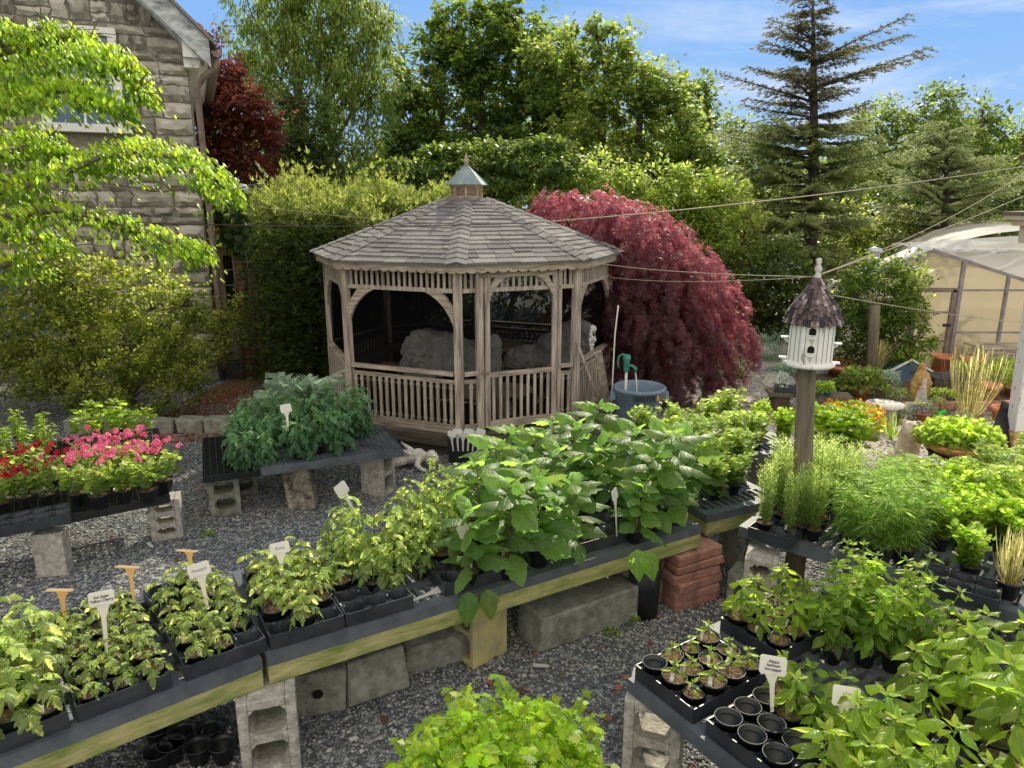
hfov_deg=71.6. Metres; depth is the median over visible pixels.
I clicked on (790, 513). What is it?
upright rosemary
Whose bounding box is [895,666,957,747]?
pepper plant
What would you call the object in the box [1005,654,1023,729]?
pepper plant
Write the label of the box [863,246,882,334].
lamp post
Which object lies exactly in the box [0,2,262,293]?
dogwood tree
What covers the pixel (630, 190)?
viburnum
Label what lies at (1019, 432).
crinkled herb
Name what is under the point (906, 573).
bushy pepper
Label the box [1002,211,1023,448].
porch column
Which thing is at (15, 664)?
tomato plant
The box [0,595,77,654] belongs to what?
tomato plant
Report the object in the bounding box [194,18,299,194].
copper beech
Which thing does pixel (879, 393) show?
flower bed soil
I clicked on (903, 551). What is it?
feathery cosmos
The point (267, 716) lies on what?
cinder block
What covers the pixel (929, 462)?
leafy herb
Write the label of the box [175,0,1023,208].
sky
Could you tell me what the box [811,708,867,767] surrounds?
pepper plant
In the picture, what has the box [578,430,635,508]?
eggplant plant
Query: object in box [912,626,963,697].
pepper plant
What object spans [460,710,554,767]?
celery plant
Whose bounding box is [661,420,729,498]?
eggplant plant
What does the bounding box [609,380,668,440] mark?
trash can
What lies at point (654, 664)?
empty pot
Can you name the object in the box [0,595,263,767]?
plant bench
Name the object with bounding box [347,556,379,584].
tomato seedling
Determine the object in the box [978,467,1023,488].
leafy herb
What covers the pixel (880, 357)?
fountain grass
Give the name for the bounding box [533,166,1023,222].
overhead cable
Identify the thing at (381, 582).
bushy tomato
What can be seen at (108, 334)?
privet shrub
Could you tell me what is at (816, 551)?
plant bench
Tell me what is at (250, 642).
pot tray
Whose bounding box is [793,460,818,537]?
upright rosemary
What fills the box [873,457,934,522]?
feathery cosmos
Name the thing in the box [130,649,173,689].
tomato seedling
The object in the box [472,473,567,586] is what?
eggplant plant
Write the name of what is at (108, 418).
broad leaf plant
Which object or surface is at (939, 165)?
conifer tree
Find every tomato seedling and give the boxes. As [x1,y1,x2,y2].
[58,607,83,631]
[58,625,102,665]
[60,613,92,641]
[68,644,100,674]
[69,661,102,688]
[74,677,112,703]
[80,597,117,625]
[80,607,122,638]
[91,625,123,650]
[93,647,133,679]
[96,635,130,663]
[109,587,130,609]
[109,597,141,617]
[109,662,139,691]
[115,611,152,643]
[116,604,144,629]
[118,627,161,669]
[123,625,155,654]
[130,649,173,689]
[145,576,182,606]
[147,588,178,616]
[158,604,185,629]
[163,615,192,640]
[164,561,192,589]
[170,611,207,651]
[176,573,197,597]
[178,588,212,620]
[181,579,213,610]
[182,630,216,663]
[193,606,218,630]
[201,610,237,639]
[204,627,232,655]
[206,565,226,590]
[206,575,235,600]
[212,581,241,610]
[214,591,244,625]
[224,599,257,632]
[237,548,271,579]
[244,579,288,621]
[245,563,286,598]
[249,562,276,586]
[249,578,291,611]
[262,549,285,575]
[265,561,308,592]
[267,554,297,577]
[273,571,302,596]
[282,582,321,617]
[282,589,323,629]
[283,536,310,565]
[284,542,321,570]
[290,555,320,581]
[299,570,335,609]
[301,564,337,594]
[313,552,353,577]
[316,546,337,568]
[321,559,353,590]
[325,531,359,567]
[339,545,367,573]
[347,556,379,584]
[369,543,399,578]
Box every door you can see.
[217,248,239,359]
[480,270,557,427]
[908,288,958,353]
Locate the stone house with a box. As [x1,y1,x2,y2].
[0,0,227,398]
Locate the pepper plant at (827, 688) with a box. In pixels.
[814,669,866,725]
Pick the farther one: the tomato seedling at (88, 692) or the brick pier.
the brick pier
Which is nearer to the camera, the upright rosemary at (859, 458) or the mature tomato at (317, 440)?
the upright rosemary at (859, 458)
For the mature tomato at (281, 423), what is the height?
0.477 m
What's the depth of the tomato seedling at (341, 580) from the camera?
3.88 m
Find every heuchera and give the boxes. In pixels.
[827,377,854,393]
[832,363,891,397]
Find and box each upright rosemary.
[755,455,780,530]
[769,432,792,507]
[772,434,799,525]
[781,469,802,532]
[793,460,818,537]
[805,465,834,541]
[810,437,839,529]
[811,430,828,505]
[819,430,846,513]
[829,441,861,524]
[846,439,869,512]
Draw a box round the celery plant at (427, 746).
[387,722,481,767]
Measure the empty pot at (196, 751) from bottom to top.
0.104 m
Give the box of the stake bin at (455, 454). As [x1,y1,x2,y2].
[448,436,480,462]
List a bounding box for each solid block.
[295,661,345,717]
[345,643,409,706]
[401,626,469,675]
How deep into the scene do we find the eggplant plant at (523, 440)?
5.01 m
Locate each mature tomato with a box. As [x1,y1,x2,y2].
[220,414,254,452]
[220,428,245,471]
[223,407,255,437]
[230,427,261,473]
[232,406,262,452]
[234,394,265,432]
[245,413,284,454]
[254,430,282,477]
[255,391,281,435]
[265,410,298,447]
[276,394,305,445]
[278,418,317,462]
[294,390,329,439]
[301,406,336,454]
[313,381,343,419]
[318,388,357,434]
[322,407,356,457]
[339,383,371,423]
[343,392,379,440]
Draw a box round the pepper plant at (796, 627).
[771,588,812,641]
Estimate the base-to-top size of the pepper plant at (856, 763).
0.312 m
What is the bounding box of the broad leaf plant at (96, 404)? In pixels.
[78,399,116,433]
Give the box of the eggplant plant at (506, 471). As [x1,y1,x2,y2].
[476,454,548,530]
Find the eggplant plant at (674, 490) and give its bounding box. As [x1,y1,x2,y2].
[611,441,699,534]
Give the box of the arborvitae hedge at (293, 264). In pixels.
[231,141,496,389]
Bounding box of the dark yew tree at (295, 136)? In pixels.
[257,70,362,191]
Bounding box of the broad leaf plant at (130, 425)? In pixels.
[106,405,140,439]
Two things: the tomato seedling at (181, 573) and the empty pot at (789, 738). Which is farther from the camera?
the tomato seedling at (181, 573)
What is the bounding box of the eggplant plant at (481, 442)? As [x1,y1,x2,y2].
[458,434,530,519]
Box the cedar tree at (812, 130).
[706,0,941,287]
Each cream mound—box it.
[947,408,974,418]
[976,415,995,424]
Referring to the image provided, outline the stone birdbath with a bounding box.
[866,399,904,422]
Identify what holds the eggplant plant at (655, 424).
on the plant bench at (723, 513)
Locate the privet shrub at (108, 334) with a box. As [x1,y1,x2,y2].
[0,238,228,416]
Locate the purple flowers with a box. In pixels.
[911,399,938,421]
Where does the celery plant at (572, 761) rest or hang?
on the plant bench
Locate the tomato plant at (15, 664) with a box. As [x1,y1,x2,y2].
[0,627,34,672]
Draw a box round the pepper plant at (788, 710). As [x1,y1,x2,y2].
[768,669,819,727]
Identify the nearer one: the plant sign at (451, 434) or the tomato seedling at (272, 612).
the tomato seedling at (272, 612)
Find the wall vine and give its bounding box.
[202,187,265,340]
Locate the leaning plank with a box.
[594,351,612,421]
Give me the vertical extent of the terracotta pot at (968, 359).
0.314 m
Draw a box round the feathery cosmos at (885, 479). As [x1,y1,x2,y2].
[858,463,927,531]
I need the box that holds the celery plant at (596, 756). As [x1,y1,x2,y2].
[552,734,619,767]
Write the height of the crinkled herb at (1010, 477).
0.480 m
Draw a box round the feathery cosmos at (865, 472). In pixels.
[833,456,906,528]
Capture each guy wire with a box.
[590,262,813,276]
[611,277,808,281]
[833,295,1023,322]
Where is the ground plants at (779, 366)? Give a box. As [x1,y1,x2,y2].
[765,361,796,375]
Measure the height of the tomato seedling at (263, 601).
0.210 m
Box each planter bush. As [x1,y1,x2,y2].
[894,354,924,373]
[955,358,988,383]
[979,363,1010,391]
[987,355,1014,384]
[998,368,1013,397]
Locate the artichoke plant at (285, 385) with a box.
[262,367,350,421]
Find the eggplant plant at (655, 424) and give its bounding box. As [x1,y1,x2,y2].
[627,416,697,484]
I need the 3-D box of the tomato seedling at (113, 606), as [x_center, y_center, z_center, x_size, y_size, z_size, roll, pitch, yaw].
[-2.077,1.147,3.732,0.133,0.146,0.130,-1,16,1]
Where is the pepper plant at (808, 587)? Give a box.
[787,576,816,613]
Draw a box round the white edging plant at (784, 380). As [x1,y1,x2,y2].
[761,371,795,389]
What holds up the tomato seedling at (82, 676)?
in the pot tray at (113, 700)
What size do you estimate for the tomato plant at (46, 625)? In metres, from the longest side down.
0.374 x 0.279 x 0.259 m
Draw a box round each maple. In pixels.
[356,0,595,209]
[512,10,743,296]
[526,183,764,412]
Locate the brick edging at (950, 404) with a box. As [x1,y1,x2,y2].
[894,400,1009,410]
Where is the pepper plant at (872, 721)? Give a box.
[822,688,884,767]
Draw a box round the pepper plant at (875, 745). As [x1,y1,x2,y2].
[844,733,899,767]
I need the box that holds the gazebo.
[309,153,624,454]
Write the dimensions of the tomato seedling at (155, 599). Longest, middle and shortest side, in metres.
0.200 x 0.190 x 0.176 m
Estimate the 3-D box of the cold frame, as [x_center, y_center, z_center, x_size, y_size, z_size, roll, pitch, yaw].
[6.242,-0.277,11.390,0.715,0.388,0.630,0,14,0]
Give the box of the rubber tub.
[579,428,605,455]
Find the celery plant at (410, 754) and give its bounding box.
[381,716,461,767]
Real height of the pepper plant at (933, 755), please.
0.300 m
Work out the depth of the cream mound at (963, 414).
8.93 m
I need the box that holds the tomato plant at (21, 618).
[2,602,55,639]
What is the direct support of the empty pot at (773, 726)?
in the pot tray at (729, 743)
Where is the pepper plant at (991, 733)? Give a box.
[967,675,1023,767]
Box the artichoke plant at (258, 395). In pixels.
[241,375,318,412]
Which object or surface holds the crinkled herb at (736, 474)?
on the plant bench at (723, 513)
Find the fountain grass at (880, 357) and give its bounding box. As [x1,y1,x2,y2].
[863,339,893,369]
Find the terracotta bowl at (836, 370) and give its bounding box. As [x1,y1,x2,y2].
[829,358,865,376]
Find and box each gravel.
[0,443,1006,640]
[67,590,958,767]
[609,366,1012,495]
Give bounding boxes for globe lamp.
[239,184,248,192]
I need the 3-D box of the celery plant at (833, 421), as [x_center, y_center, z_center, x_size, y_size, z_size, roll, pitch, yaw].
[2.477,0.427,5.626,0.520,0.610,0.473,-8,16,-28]
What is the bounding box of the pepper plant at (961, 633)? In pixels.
[932,609,988,674]
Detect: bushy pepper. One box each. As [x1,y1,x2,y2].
[0,426,13,458]
[4,408,24,441]
[14,424,33,460]
[31,423,58,458]
[32,411,49,444]
[805,579,864,665]
[816,557,870,630]
[833,568,875,643]
[836,538,891,607]
[848,554,893,637]
[852,587,911,668]
[873,578,923,673]
[889,552,942,646]
[902,574,972,664]
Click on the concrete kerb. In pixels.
(558, 619)
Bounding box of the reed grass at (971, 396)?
[941,345,1014,417]
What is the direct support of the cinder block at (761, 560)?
on the cinder block at (736, 571)
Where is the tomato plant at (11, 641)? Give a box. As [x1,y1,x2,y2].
[0,636,45,689]
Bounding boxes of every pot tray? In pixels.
[0,502,71,537]
[0,654,69,753]
[50,593,172,722]
[69,430,153,456]
[143,569,266,681]
[241,563,344,649]
[318,567,413,627]
[414,543,501,596]
[538,509,629,559]
[635,638,766,723]
[705,679,853,767]
[720,594,825,659]
[747,511,810,549]
[773,383,796,393]
[921,563,1002,611]
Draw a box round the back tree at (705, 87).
[659,66,731,179]
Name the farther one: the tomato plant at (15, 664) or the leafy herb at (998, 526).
the leafy herb at (998, 526)
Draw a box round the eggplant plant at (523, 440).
[509,427,565,494]
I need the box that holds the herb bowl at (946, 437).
[909,414,1008,461]
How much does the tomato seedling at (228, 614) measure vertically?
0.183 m
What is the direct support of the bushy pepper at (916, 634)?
on the plant bench at (875, 672)
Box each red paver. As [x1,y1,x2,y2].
[661,564,720,584]
[661,592,719,611]
[662,582,719,603]
[663,572,722,594]
[664,533,721,566]
[664,554,724,574]
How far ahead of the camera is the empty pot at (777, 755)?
2.82 m
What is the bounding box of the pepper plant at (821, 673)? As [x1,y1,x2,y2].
[787,657,828,720]
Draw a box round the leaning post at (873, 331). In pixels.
[866,304,880,378]
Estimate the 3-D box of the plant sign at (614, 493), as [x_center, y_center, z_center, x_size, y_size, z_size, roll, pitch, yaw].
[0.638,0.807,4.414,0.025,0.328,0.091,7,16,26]
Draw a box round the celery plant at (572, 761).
[523,748,601,767]
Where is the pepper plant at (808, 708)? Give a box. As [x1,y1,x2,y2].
[799,695,836,742]
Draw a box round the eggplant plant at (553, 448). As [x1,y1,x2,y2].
[524,437,597,508]
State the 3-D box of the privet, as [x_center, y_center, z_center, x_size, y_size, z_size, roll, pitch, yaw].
[-4.542,-0.752,11.072,1.266,1.475,0.980,0,14,0]
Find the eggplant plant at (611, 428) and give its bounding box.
[565,398,634,466]
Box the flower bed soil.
[788,373,1009,425]
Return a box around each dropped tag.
[349,736,357,740]
[533,663,549,667]
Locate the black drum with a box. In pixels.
[629,559,661,620]
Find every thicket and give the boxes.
[657,170,790,325]
[717,223,838,346]
[791,193,928,306]
[862,149,1023,237]
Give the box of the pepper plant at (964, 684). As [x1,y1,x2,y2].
[932,661,995,743]
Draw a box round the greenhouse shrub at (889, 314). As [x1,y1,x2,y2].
[831,242,943,370]
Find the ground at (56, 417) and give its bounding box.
[0,209,1023,767]
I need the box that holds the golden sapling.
[889,247,947,366]
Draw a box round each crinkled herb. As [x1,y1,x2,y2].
[627,404,662,440]
[659,397,684,421]
[660,414,695,439]
[676,431,713,463]
[682,407,714,432]
[684,409,716,446]
[693,396,722,429]
[701,428,741,465]
[706,457,730,499]
[711,386,750,414]
[714,408,749,451]
[722,451,757,494]
[725,420,760,468]
[738,409,772,447]
[874,450,921,469]
[888,453,943,518]
[944,454,988,479]
[971,438,1014,468]
[974,460,1023,492]
[979,436,1021,465]
[1006,454,1023,489]
[1009,431,1023,443]
[1010,444,1023,471]
[1011,431,1023,454]
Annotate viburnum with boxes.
[512,142,760,286]
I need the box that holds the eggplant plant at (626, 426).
[601,418,661,506]
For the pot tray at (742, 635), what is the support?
on the plant bench at (875, 672)
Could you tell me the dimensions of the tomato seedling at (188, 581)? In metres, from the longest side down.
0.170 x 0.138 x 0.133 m
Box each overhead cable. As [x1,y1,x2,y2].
[1,215,532,226]
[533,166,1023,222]
[821,173,1023,273]
[821,196,1023,274]
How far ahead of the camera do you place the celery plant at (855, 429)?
5.41 m
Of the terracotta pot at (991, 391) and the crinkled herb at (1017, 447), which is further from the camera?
the terracotta pot at (991, 391)
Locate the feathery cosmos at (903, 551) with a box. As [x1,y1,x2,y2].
[869,476,942,565]
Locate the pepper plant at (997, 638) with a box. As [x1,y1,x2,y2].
[959,604,1014,671]
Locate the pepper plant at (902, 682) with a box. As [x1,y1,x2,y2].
[883,640,942,712]
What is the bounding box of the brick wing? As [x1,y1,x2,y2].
[205,218,322,359]
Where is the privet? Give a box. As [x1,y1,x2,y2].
[192,287,265,380]
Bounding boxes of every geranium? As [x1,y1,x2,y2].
[0,442,27,488]
[0,459,48,509]
[0,463,23,514]
[3,439,54,483]
[11,459,60,506]
[31,444,69,490]
[38,444,93,506]
[62,425,109,487]
[63,443,116,509]
[75,428,132,487]
[89,439,141,503]
[102,424,151,482]
[108,438,165,503]
[131,434,181,493]
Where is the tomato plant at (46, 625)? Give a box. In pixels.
[8,610,72,684]
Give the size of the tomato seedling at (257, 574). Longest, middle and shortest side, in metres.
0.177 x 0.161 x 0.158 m
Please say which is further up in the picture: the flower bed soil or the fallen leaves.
the flower bed soil
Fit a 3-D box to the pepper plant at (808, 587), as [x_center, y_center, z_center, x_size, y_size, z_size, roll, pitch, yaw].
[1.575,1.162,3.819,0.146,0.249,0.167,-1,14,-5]
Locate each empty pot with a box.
[142,740,172,767]
[145,725,171,744]
[156,733,185,765]
[167,720,195,752]
[183,734,212,767]
[194,718,222,737]
[207,733,236,766]
[642,654,667,675]
[714,707,742,732]
[733,696,762,721]
[737,724,767,751]
[752,686,777,710]
[757,713,786,739]
[762,742,793,767]
[781,730,812,757]
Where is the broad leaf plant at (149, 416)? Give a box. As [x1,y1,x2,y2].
[130,403,156,438]
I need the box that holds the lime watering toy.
[937,409,946,415]
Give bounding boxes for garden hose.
[610,305,636,414]
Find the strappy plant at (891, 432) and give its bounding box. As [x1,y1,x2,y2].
[876,408,907,440]
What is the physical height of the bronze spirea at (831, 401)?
0.366 m
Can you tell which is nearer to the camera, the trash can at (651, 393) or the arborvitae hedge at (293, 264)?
the trash can at (651, 393)
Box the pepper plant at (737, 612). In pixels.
[719,579,761,626]
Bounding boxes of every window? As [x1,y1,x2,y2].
[0,248,85,345]
[27,21,131,133]
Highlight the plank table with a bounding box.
[766,387,853,411]
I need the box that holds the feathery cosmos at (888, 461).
[855,448,916,504]
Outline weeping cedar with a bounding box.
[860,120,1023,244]
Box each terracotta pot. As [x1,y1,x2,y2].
[930,353,954,371]
[958,355,983,376]
[977,381,1002,400]
[990,404,1000,421]
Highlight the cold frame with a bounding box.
[882,354,933,381]
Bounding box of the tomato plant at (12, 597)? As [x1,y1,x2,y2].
[0,593,32,647]
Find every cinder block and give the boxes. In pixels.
[30,526,73,577]
[143,453,164,475]
[147,491,184,540]
[151,624,183,678]
[207,479,241,516]
[228,476,257,495]
[235,670,301,767]
[282,469,318,510]
[360,458,395,496]
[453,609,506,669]
[617,558,663,603]
[622,667,683,767]
[718,528,765,567]
[726,561,810,607]
[741,544,780,599]
[747,459,777,488]
[796,649,823,680]
[842,523,890,573]
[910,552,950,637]
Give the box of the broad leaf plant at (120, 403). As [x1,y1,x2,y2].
[103,397,141,431]
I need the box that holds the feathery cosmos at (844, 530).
[818,468,875,552]
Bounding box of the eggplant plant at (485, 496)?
[438,448,515,544]
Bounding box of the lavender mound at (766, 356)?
[733,326,788,361]
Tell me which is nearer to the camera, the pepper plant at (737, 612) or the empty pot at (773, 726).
the empty pot at (773, 726)
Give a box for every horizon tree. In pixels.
[715,105,898,266]
[844,89,955,221]
[887,74,998,217]
[952,87,1023,236]
[993,108,1023,215]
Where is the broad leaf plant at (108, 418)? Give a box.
[87,406,121,440]
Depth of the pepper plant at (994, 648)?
2.99 m
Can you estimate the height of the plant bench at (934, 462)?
0.060 m
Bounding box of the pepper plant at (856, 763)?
[827,749,875,767]
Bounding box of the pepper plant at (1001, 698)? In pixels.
[954,647,1023,763]
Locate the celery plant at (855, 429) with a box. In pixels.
[813,403,878,480]
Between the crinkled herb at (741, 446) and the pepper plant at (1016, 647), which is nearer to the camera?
the pepper plant at (1016, 647)
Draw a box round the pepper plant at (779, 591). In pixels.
[766,562,799,603]
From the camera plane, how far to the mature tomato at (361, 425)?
6.88 m
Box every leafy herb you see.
[709,410,741,436]
[745,409,770,450]
[748,397,772,420]
[770,406,794,446]
[918,456,945,475]
[923,493,973,551]
[928,479,965,502]
[929,472,977,497]
[939,457,985,485]
[947,518,995,574]
[949,489,1000,544]
[960,482,987,520]
[968,460,981,486]
[968,482,1012,537]
[975,490,1023,551]
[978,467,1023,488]
[985,475,1017,498]
[1002,510,1023,566]
[1006,493,1023,534]
[1010,487,1023,497]
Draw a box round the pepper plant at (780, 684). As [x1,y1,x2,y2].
[760,650,799,691]
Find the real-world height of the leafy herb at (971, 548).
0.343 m
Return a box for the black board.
[993,401,1010,447]
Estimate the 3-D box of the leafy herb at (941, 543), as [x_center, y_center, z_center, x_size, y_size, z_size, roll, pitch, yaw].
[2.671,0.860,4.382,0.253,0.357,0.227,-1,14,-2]
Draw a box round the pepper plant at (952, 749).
[907,714,981,767]
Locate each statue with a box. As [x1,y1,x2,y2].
[394,442,438,471]
[570,325,596,357]
[890,419,921,464]
[906,362,932,401]
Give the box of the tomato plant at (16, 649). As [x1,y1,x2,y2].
[0,636,50,708]
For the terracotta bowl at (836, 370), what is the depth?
11.52 m
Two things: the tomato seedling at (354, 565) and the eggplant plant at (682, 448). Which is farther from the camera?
the eggplant plant at (682, 448)
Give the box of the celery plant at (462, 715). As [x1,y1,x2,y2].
[411,673,549,767]
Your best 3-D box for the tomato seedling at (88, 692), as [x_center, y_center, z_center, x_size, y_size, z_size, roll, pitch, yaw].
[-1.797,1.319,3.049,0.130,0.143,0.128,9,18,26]
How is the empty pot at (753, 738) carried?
in the pot tray at (729, 743)
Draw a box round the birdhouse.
[779,258,843,369]
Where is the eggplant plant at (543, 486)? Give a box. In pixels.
[496,465,582,568]
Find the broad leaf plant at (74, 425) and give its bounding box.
[68,409,100,442]
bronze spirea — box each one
[823,398,839,412]
[840,398,887,430]
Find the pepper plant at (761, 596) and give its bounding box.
[737,573,771,618]
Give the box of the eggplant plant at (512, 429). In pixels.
[487,424,542,482]
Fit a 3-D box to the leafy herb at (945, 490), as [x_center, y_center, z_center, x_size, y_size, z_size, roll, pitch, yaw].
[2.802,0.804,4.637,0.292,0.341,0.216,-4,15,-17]
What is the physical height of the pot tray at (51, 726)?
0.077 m
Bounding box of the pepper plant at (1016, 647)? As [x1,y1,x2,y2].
[981,608,1023,695]
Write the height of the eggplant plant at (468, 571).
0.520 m
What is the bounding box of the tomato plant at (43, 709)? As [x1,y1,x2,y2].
[9,671,79,732]
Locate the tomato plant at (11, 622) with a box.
[0,618,29,660]
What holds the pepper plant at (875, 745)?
in the pot tray
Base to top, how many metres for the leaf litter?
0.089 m
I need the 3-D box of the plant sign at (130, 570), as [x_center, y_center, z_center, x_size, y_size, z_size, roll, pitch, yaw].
[-1.966,1.040,3.662,0.114,0.245,0.067,0,14,0]
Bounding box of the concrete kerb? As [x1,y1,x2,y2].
[517,573,637,652]
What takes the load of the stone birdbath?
on the flower bed soil
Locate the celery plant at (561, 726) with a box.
[482,688,606,767]
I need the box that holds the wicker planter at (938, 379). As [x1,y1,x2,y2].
[928,372,971,399]
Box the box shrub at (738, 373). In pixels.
[708,348,754,379]
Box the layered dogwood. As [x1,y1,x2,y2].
[350,132,592,202]
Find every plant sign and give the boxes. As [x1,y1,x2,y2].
[45,588,73,623]
[87,589,114,649]
[115,565,139,599]
[175,549,197,565]
[187,560,210,609]
[269,541,289,583]
[280,404,291,426]
[334,481,353,507]
[413,586,441,601]
[447,430,456,450]
[453,429,461,450]
[456,523,468,539]
[459,431,465,450]
[464,428,473,450]
[476,428,484,450]
[611,487,617,536]
[759,654,786,711]
[831,684,860,725]
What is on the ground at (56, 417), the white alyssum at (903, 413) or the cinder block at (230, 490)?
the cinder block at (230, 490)
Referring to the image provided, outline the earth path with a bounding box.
[181,365,279,403]
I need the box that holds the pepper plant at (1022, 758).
[1017,754,1023,767]
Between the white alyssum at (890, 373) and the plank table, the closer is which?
the plank table
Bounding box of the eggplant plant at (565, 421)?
[553,413,611,478]
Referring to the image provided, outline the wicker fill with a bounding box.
[926,387,957,398]
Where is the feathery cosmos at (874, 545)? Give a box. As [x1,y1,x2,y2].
[842,470,929,560]
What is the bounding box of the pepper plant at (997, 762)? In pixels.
[960,749,1006,767]
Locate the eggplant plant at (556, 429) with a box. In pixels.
[528,415,576,467]
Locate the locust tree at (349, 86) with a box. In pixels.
[209,0,427,189]
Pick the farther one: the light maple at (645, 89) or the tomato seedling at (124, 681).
the light maple at (645, 89)
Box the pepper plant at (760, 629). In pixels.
[742,598,775,640]
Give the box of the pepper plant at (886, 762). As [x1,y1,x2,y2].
[873,739,927,767]
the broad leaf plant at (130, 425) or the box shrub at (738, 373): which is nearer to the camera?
the broad leaf plant at (130, 425)
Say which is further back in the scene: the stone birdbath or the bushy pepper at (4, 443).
the stone birdbath
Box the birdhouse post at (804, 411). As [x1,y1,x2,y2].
[785,369,815,579]
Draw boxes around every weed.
[198,528,214,537]
[603,625,621,637]
[628,615,640,622]
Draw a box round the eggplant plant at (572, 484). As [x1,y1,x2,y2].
[538,472,610,565]
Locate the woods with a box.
[196,99,1023,267]
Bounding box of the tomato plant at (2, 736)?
[0,702,5,739]
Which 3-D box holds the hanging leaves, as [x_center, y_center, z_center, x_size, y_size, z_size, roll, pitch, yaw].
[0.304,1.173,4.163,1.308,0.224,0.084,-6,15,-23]
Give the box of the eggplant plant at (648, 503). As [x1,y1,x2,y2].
[607,476,666,547]
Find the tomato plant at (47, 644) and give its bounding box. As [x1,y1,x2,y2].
[9,622,70,680]
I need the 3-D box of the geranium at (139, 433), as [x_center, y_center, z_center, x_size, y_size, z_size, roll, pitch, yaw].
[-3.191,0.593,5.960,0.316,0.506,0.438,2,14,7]
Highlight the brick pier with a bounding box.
[234,255,266,365]
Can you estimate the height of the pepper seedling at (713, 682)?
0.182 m
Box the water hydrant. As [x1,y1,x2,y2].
[617,353,636,390]
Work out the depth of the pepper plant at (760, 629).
3.60 m
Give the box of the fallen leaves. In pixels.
[110,460,922,767]
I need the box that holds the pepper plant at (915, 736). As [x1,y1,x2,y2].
[854,705,932,767]
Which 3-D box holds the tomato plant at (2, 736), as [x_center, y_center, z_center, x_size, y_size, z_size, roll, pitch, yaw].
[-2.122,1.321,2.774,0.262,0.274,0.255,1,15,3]
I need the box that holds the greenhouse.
[865,220,1023,367]
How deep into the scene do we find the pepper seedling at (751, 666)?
3.32 m
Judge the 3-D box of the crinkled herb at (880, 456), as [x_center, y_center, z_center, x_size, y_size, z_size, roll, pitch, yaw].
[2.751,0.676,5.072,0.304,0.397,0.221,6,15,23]
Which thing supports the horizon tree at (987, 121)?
on the ground at (56, 417)
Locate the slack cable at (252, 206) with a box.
[68,178,384,219]
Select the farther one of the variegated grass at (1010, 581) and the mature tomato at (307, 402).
the mature tomato at (307, 402)
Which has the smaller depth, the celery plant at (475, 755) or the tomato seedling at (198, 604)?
the celery plant at (475, 755)
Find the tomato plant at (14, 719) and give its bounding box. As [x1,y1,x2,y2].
[0,664,53,736]
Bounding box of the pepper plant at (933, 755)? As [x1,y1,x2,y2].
[906,747,954,767]
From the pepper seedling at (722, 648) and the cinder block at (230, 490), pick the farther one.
the cinder block at (230, 490)
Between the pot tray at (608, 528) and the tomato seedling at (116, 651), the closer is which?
the tomato seedling at (116, 651)
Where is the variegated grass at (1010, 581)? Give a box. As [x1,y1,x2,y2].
[992,526,1023,600]
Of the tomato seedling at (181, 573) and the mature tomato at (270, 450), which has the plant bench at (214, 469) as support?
the mature tomato at (270, 450)
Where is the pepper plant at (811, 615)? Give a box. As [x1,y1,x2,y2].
[797,592,825,634]
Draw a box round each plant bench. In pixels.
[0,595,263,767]
[1,428,163,474]
[11,478,170,522]
[202,435,259,483]
[232,483,701,683]
[258,425,403,475]
[624,431,793,464]
[627,639,751,767]
[683,475,763,535]
[708,599,969,767]
[738,508,1023,627]
[834,474,1009,550]
[910,454,948,468]
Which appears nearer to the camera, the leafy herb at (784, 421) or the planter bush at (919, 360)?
the leafy herb at (784, 421)
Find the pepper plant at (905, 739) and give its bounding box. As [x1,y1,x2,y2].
[885,710,930,767]
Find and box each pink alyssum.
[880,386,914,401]
[925,396,949,409]
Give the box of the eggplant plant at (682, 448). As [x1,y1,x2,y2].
[636,422,711,526]
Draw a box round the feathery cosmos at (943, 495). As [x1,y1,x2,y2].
[896,466,964,549]
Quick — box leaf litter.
[160,388,320,442]
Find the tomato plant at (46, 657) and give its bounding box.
[16,634,72,712]
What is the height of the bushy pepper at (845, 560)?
0.453 m
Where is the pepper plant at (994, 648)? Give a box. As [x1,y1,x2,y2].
[928,620,1016,717]
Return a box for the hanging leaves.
[457,549,658,627]
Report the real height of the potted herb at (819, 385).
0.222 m
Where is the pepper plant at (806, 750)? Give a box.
[789,717,857,767]
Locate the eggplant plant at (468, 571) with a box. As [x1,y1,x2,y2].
[432,494,516,594]
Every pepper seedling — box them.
[661,641,683,666]
[661,657,687,690]
[680,653,703,680]
[681,634,700,657]
[682,677,704,705]
[694,619,720,649]
[696,660,727,695]
[698,644,722,671]
[716,637,740,661]
[717,650,745,685]
[736,646,759,676]
[762,589,780,611]
[763,606,780,630]
[767,625,790,649]
[776,595,798,621]
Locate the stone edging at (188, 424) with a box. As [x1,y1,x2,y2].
[63,415,262,434]
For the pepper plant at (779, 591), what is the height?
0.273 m
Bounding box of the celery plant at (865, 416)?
[822,400,886,466]
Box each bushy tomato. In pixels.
[317,496,363,555]
[331,526,360,577]
[344,502,386,561]
[354,536,393,591]
[371,501,415,569]
[382,534,412,588]
[383,477,430,543]
[401,528,435,579]
[404,501,441,559]
[408,477,443,529]
[421,453,448,508]
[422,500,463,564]
[431,478,463,538]
[434,463,476,519]
[459,464,482,497]
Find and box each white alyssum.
[879,367,902,386]
[894,402,922,421]
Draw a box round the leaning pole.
[576,341,605,422]
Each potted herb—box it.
[815,380,826,395]
[820,380,836,395]
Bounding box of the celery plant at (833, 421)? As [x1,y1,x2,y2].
[787,401,856,468]
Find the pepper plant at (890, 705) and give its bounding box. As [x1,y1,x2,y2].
[856,681,920,749]
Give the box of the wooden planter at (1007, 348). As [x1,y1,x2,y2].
[963,342,1017,365]

